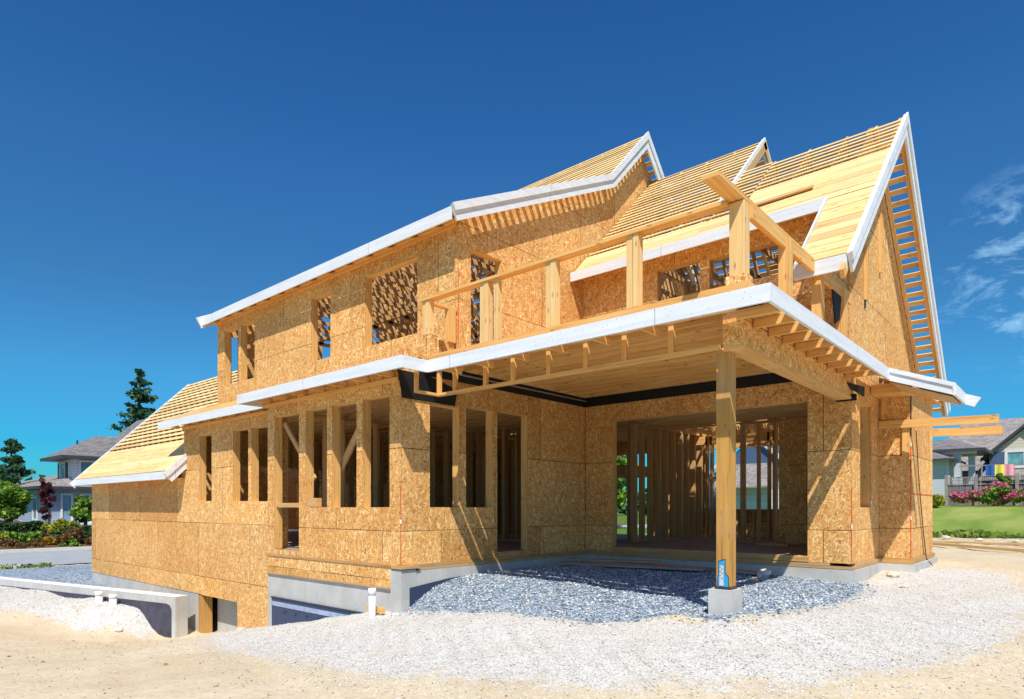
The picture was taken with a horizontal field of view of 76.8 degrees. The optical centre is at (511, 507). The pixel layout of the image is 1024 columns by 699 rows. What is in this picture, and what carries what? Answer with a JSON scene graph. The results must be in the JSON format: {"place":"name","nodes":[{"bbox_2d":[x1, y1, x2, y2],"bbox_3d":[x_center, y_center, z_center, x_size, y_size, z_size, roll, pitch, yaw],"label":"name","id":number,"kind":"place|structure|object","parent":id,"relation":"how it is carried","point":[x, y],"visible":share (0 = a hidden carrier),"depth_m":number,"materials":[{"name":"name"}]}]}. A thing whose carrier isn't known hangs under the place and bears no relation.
{"place":"outdoors","nodes":[
{"label":"outdoors","id":0,"kind":"place"},
{"bbox_2d":[0,526,646,565],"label":"road","id":1,"kind":"structure","parent":0,"point":[61,557],"depth_m":25.78,"materials":[{"name":"grey asphalt"}]},
{"bbox_2d":[0,512,1023,698],"bbox_3d":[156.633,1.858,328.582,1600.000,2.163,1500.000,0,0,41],"label":"ground","id":2,"kind":"structure","parent":0,"point":[80,683],"depth_m":6.54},
{"bbox_2d":[0,438,35,518],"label":"conifer tree","id":3,"kind":"object","parent":2,"relation":"on","point":[14,470],"visible":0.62,"depth_m":41.56,"materials":[{"name":"green plant"}]},
{"bbox_2d":[0,562,55,569],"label":"weeds","id":4,"kind":"object","parent":2,"relation":"on","point":[29,565],"visible":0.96,"depth_m":21.75,"materials":[{"name":"green plant"}]},
{"bbox_2d":[0,586,160,640],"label":"mound gravel","id":5,"kind":"structure","parent":2,"relation":"on","point":[31,596],"depth_m":15.28,"materials":[{"name":"grey gravel"}]},
{"bbox_2d":[16,419,145,526],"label":"lilac house","id":6,"kind":"structure","parent":2,"relation":"on","point":[77,459],"depth_m":37.61,"materials":[{"name":"grey"}]},
{"bbox_2d":[32,496,37,519],"bbox_3d":[-27.961,0.060,37.835,1.000,1.400,0.068,0,0,41],"label":"window","id":7,"kind":"structure","parent":6,"relation":"in","point":[35,500],"depth_m":37.78,"materials":[{"name":"blue glass"}]},
{"bbox_2d":[59,462,65,478],"bbox_3d":[-26.875,-2.090,38.611,1.180,1.180,0.068,0,0,41],"label":"window","id":8,"kind":"structure","parent":6,"relation":"in","point":[61,465],"depth_m":38.67,"materials":[{"name":"blue glass"}]},
{"bbox_2d":[60,493,72,520],"bbox_3d":[-25.131,0.085,36.453,0.068,1.750,0.600,0,0,41],"label":"window","id":9,"kind":"structure","parent":6,"relation":"in","point":[66,499],"depth_m":36.46,"materials":[{"name":"blue glass"}]},
{"bbox_2d":[81,494,90,522],"bbox_3d":[-24.536,0.085,37.128,0.068,1.750,0.600,0,0,41],"label":"window","id":10,"kind":"structure","parent":6,"relation":"in","point":[86,495],"depth_m":37.22,"materials":[{"name":"white glass"}]},
{"bbox_2d":[78,460,94,475],"bbox_3d":[-24.805,-2.090,38.032,0.068,1.340,1.240,0,0,41],"label":"window","id":11,"kind":"structure","parent":6,"relation":"in","point":[83,465],"depth_m":37.77,"materials":[{"name":"white glass"}]},
{"bbox_2d":[0,576,187,637],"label":"retaining wall","id":12,"kind":"structure","parent":2,"relation":"on","point":[165,614],"depth_m":14.88,"materials":[{"name":"concrete"}]},
{"bbox_2d":[95,591,102,602],"bbox_3d":[-9.836,2.330,15.377,0.172,0.660,0.172,0,0,41],"label":"drain pipe","id":13,"kind":"object","parent":2,"relation":"on","point":[98,596],"visible":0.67,"depth_m":15.31,"materials":[{"name":"white plastic"}]},
{"bbox_2d":[109,594,116,606],"bbox_3d":[-9.338,2.345,15.111,0.172,0.630,0.172,0,0,41],"label":"drain pipe","id":14,"kind":"object","parent":2,"relation":"on","point":[112,600],"visible":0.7,"depth_m":15.04,"materials":[{"name":"white plastic"}]},
{"bbox_2d":[114,627,122,631],"bbox_3d":[-8.685,2.700,14.268,0.157,0.100,0.194,0,0,-12],"label":"stone","id":15,"kind":"object","parent":2,"relation":"on","point":[119,629],"visible":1,"depth_m":14.22,"materials":[{"name":"beige stone"}]},
{"bbox_2d":[107,368,157,432],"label":"conifer tree","id":16,"kind":"object","parent":2,"relation":"on","point":[139,395],"visible":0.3,"depth_m":56.06,"materials":[{"name":"green plant"}]},
{"bbox_2d":[0,524,621,549],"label":"garden bed","id":17,"kind":"object","parent":2,"relation":"on","point":[46,546],"visible":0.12,"depth_m":31.07,"materials":[{"name":"brown plant"}]},
{"bbox_2d":[0,531,8,545],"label":"shrub","id":18,"kind":"object","parent":17,"relation":"on","point":[2,536],"visible":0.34,"depth_m":30.24,"materials":[{"name":"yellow plant"}]},
{"bbox_2d":[0,518,21,522],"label":"flowering shrub","id":19,"kind":"object","parent":17,"relation":"on","point":[13,521],"visible":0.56,"depth_m":33.31,"materials":[{"name":"pink plant"}]},
{"bbox_2d":[0,538,25,547],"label":"heather shrub","id":20,"kind":"object","parent":17,"relation":"on","point":[8,543],"visible":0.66,"depth_m":29.86,"materials":[{"name":"brown plant"}]},
{"bbox_2d":[0,480,33,520],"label":"leafy tree","id":21,"kind":"object","parent":17,"relation":"on","point":[15,499],"visible":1,"depth_m":33.38,"materials":[{"name":"green plant"}]},
{"bbox_2d":[12,542,26,548],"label":"heather shrub","id":22,"kind":"object","parent":17,"relation":"on","point":[20,546],"visible":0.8,"depth_m":29.60,"materials":[{"name":"brown plant"}]},
{"bbox_2d":[0,530,42,542],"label":"clipped hedge","id":23,"kind":"object","parent":17,"relation":"on","point":[27,537],"visible":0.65,"depth_m":31.11,"materials":[{"name":"green plant"}]},
{"bbox_2d":[0,520,44,533],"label":"clipped hedge","id":24,"kind":"object","parent":17,"relation":"on","point":[30,526],"visible":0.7,"depth_m":32.73,"materials":[{"name":"green plant"}]},
{"bbox_2d":[25,538,44,546],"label":"heather shrub","id":25,"kind":"object","parent":17,"relation":"on","point":[37,542],"visible":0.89,"depth_m":30.53,"materials":[{"name":"brown plant"}]},
{"bbox_2d":[37,477,57,536],"bbox_3d":[-23.733,0.208,32.934,0.719,3.506,0.878,0,0,19],"label":"purple tree","id":26,"kind":"object","parent":17,"relation":"on","point":[45,491],"visible":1,"depth_m":32.78,"materials":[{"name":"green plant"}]},
{"bbox_2d":[42,536,57,544],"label":"flowering shrub","id":27,"kind":"object","parent":17,"relation":"on","point":[47,541],"visible":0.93,"depth_m":31.11,"materials":[{"name":"yellow plant"}]},
{"bbox_2d":[40,517,80,534],"bbox_3d":[-23.083,0.975,33.316,1.208,0.960,1.874,0,0,19],"label":"shrub","id":28,"kind":"object","parent":17,"relation":"on","point":[56,524],"visible":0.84,"depth_m":32.74,"materials":[{"name":"yellow plant"}]},
{"bbox_2d":[59,538,80,546],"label":"shrub","id":29,"kind":"object","parent":17,"relation":"on","point":[73,542],"visible":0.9,"depth_m":31.19,"materials":[{"name":"green plant"}]},
{"bbox_2d":[52,526,91,544],"bbox_3d":[-21.692,1.487,32.076,1.486,1.145,1.616,0,0,25],"label":"shrub","id":30,"kind":"object","parent":17,"relation":"on","point":[74,532],"visible":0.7,"depth_m":31.89,"materials":[{"name":"brown plant"}]},
{"bbox_2d":[52,523,91,537],"bbox_3d":[-22.271,1.410,33.340,2.489,1.302,1.699,0,0,-11],"label":"shrub","id":31,"kind":"object","parent":17,"relation":"on","point":[87,531],"visible":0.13,"depth_m":32.96,"materials":[{"name":"green plant"}]},
{"bbox_2d":[69,494,91,524],"bbox_3d":[-22.731,0.404,34.394,1.322,2.325,1.537,0,0,41],"label":"leafy tree","id":32,"kind":"object","parent":17,"relation":"on","point":[81,511],"visible":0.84,"depth_m":34.16,"materials":[{"name":"green plant"}]},
{"bbox_2d":[0,524,646,568],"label":"kerb","id":33,"kind":"structure","parent":2,"relation":"on","point":[43,549],"depth_m":29.56,"materials":[{"name":"concrete"}]},
{"bbox_2d":[25,474,646,514],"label":"wood","id":34,"kind":"object","parent":2,"relation":"on","point":[622,509],"visible":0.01,"depth_m":158.76,"materials":[{"name":"plant"}]},
{"bbox_2d":[368,588,375,618],"bbox_3d":[-2.029,1.515,9.367,0.110,0.690,0.110,0,0,41],"label":"standpipe","id":35,"kind":"object","parent":2,"relation":"on","point":[372,601],"visible":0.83,"depth_m":9.33,"materials":[{"name":"white plastic"}]},
{"bbox_2d":[7,626,1010,698],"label":"site rubble","id":36,"kind":"object","parent":2,"relation":"on","point":[216,685],"visible":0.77,"depth_m":6.67,"materials":[{"name":"beige stone"}]},
{"bbox_2d":[0,604,1023,698],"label":"sand pebbles","id":37,"kind":"object","parent":2,"relation":"on","point":[416,674],"visible":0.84,"depth_m":5.98,"materials":[{"name":"stone"}]},
{"bbox_2d":[69,112,1002,632],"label":"unfinished house","id":38,"kind":"structure","parent":2,"relation":"on","point":[285,472],"depth_m":11.35,"materials":[{"name":"wood"}]},
{"bbox_2d":[755,184,813,205],"bbox_3d":[4.287,-4.930,10.221,0.900,0.026,0.100,-2,42,40],"label":"loose board","id":39,"kind":"object","parent":38,"relation":"on","point":[784,195],"visible":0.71,"depth_m":10.18,"materials":[{"name":"brown wood"}]},
{"bbox_2d":[617,455,638,506],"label":"leafy tree","id":40,"kind":"object","parent":2,"relation":"on","point":[621,491],"visible":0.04,"depth_m":58.23,"materials":[{"name":"green plant"}]},
{"bbox_2d":[887,571,899,576],"bbox_3d":[6.059,1.068,10.259,0.186,0.103,0.202,0,0,19],"label":"stone","id":41,"kind":"object","parent":2,"relation":"on","point":[893,574],"visible":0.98,"depth_m":10.20,"materials":[{"name":"beige stone"}]},
{"bbox_2d":[900,584,909,587],"bbox_3d":[5.750,1.151,9.460,0.126,0.069,0.119,0,0,31],"label":"stone","id":42,"kind":"object","parent":2,"relation":"on","point":[904,586],"visible":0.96,"depth_m":9.42,"materials":[{"name":"beige stone"}]},
{"bbox_2d":[941,535,950,539],"bbox_3d":[13.609,0.957,20.263,0.297,0.154,0.252,0,0,-7],"label":"stone","id":43,"kind":"object","parent":2,"relation":"on","point":[943,537],"visible":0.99,"depth_m":20.17,"materials":[{"name":"beige stone"}]},
{"bbox_2d":[932,528,1023,538],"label":"weeds","id":44,"kind":"object","parent":2,"relation":"on","point":[966,533],"visible":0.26,"depth_m":20.70,"materials":[{"name":"green plant"}]},
{"bbox_2d":[932,542,1023,551],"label":"plank","id":45,"kind":"object","parent":2,"relation":"on","point":[980,547],"visible":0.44,"depth_m":15.84,"materials":[{"name":"brown wood"}]},
{"bbox_2d":[932,541,1023,544],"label":"plank","id":46,"kind":"object","parent":2,"relation":"on","point":[993,543],"depth_m":17.83,"materials":[{"name":"brown wood"}]},
{"bbox_2d":[0,0,1023,505],"label":"sky","id":47,"kind":"structure","parent":0,"point":[165,165],"materials":[{"name":"blue"}]},
{"bbox_2d":[147,564,1023,698],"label":"pale gravel","id":48,"kind":"structure","parent":0,"point":[280,628],"depth_m":6.22,"materials":[{"name":"grey gravel"}]},
{"bbox_2d":[382,561,887,630],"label":"blue gravel","id":49,"kind":"structure","parent":0,"point":[671,595],"depth_m":8.81,"materials":[{"name":"gravel"}]},
{"bbox_2d":[561,562,706,570],"bbox_3d":[2.037,1.005,11.073,2.474,0.032,0.300,0,0,27],"label":"plank","id":50,"kind":"object","parent":49,"relation":"on","point":[638,566],"visible":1,"depth_m":10.98,"materials":[{"name":"brown wood"}]},
{"bbox_2d":[592,561,756,573],"bbox_3d":[2.726,1.021,11.098,2.836,0.080,0.280,0,0,32],"label":"plank","id":51,"kind":"object","parent":49,"relation":"on","point":[737,571],"visible":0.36,"depth_m":11.15,"materials":[{"name":"brown wood"}]},
{"bbox_2d":[566,558,660,562],"bbox_3d":[1.836,0.969,11.751,1.692,0.036,0.250,0,0,22],"label":"plank","id":52,"kind":"object","parent":51,"relation":"on","point":[616,560],"visible":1,"depth_m":11.64,"materials":[{"name":"brown wood"}]},
{"bbox_2d":[756,568,769,577],"bbox_3d":[3.972,1.062,10.218,0.205,0.186,0.235,0,0,20],"label":"concrete lump","id":53,"kind":"object","parent":49,"relation":"on","point":[763,573],"visible":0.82,"depth_m":10.16,"materials":[{"name":"grey concrete"}]},
{"bbox_2d":[932,503,1023,533],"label":"lawn","id":54,"kind":"structure","parent":0,"point":[1003,519],"depth_m":27.74,"materials":[{"name":"green plant"}]},
{"bbox_2d":[714,446,778,508],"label":"garage house","id":55,"kind":"structure","parent":54,"relation":"on","point":[751,477],"depth_m":51.67,"materials":[{"name":"blue stone"}]},
{"bbox_2d":[736,488,778,508],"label":"garage door","id":56,"kind":"structure","parent":55,"relation":"in","point":[751,493],"depth_m":51.93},
{"bbox_2d":[932,494,946,507],"bbox_3d":[23.641,-0.194,36.616,1.771,1.381,1.626,0,0,23],"label":"round shrub","id":57,"kind":"object","parent":54,"relation":"on","point":[938,500],"visible":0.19,"depth_m":36.39,"materials":[{"name":"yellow plant"}]},
{"bbox_2d":[948,490,976,503],"bbox_3d":[26.625,-0.615,38.154,1.442,0.825,1.277,0,0,24],"label":"rhododendron","id":58,"kind":"object","parent":54,"relation":"on","point":[959,497],"visible":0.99,"depth_m":37.90,"materials":[{"name":"pink plant"}]},
{"bbox_2d":[932,439,993,498],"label":"side wing","id":59,"kind":"structure","parent":54,"relation":"on","point":[944,451],"depth_m":41.05,"materials":[{"name":"white wood"}]},
{"bbox_2d":[969,490,998,503],"bbox_3d":[27.360,-0.641,37.417,1.594,0.886,1.367,0,0,41],"label":"rhododendron","id":60,"kind":"object","parent":54,"relation":"on","point":[981,496],"visible":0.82,"depth_m":37.12,"materials":[{"name":"green plant"}]},
{"bbox_2d":[945,473,1023,505],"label":"garden fence","id":61,"kind":"object","parent":54,"relation":"on","point":[950,488],"visible":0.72,"depth_m":38.88,"materials":[{"name":"grey wood"}]},
{"bbox_2d":[959,464,1023,477],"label":"deck rail","id":62,"kind":"object","parent":61,"relation":"attached to","point":[985,465],"visible":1,"depth_m":38.37,"materials":[{"name":"grey wood"}]},
{"bbox_2d":[986,464,1013,475],"bbox_3d":[28.526,-2.180,37.791,1.320,0.640,0.080,0,0,41],"label":"striped towel","id":63,"kind":"object","parent":62,"relation":"hanging from","point":[1004,470],"visible":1,"depth_m":37.73,"materials":[{"name":"multicoloured fabric"}]},
{"bbox_2d":[948,417,1023,502],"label":"blue house","id":64,"kind":"structure","parent":54,"relation":"on","point":[1006,446],"depth_m":44.59,"materials":[{"name":"stone"}]},
{"bbox_2d":[1005,449,1023,467],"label":"window","id":65,"kind":"structure","parent":64,"relation":"in","point":[1011,456],"depth_m":43.13,"materials":[{"name":"white glass"}]},
{"bbox_2d":[983,480,1017,505],"bbox_3d":[27.900,-0.826,36.909,1.717,1.520,1.456,0,0,41],"label":"rhododendron","id":66,"kind":"object","parent":54,"relation":"on","point":[1000,490],"visible":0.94,"depth_m":36.69,"materials":[{"name":"green plant"}]},
{"bbox_2d":[995,473,1011,505],"bbox_3d":[28.556,-0.979,37.516,0.781,2.082,0.760,0,0,-30],"label":"climbing shrub","id":67,"kind":"object","parent":54,"relation":"on","point":[1001,477],"visible":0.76,"depth_m":37.36,"materials":[{"name":"green plant"}]},
{"bbox_2d":[1002,488,1023,503],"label":"rhododendron","id":68,"kind":"object","parent":54,"relation":"on","point":[1016,497],"visible":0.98,"depth_m":36.12,"materials":[{"name":"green plant"}]}
]}

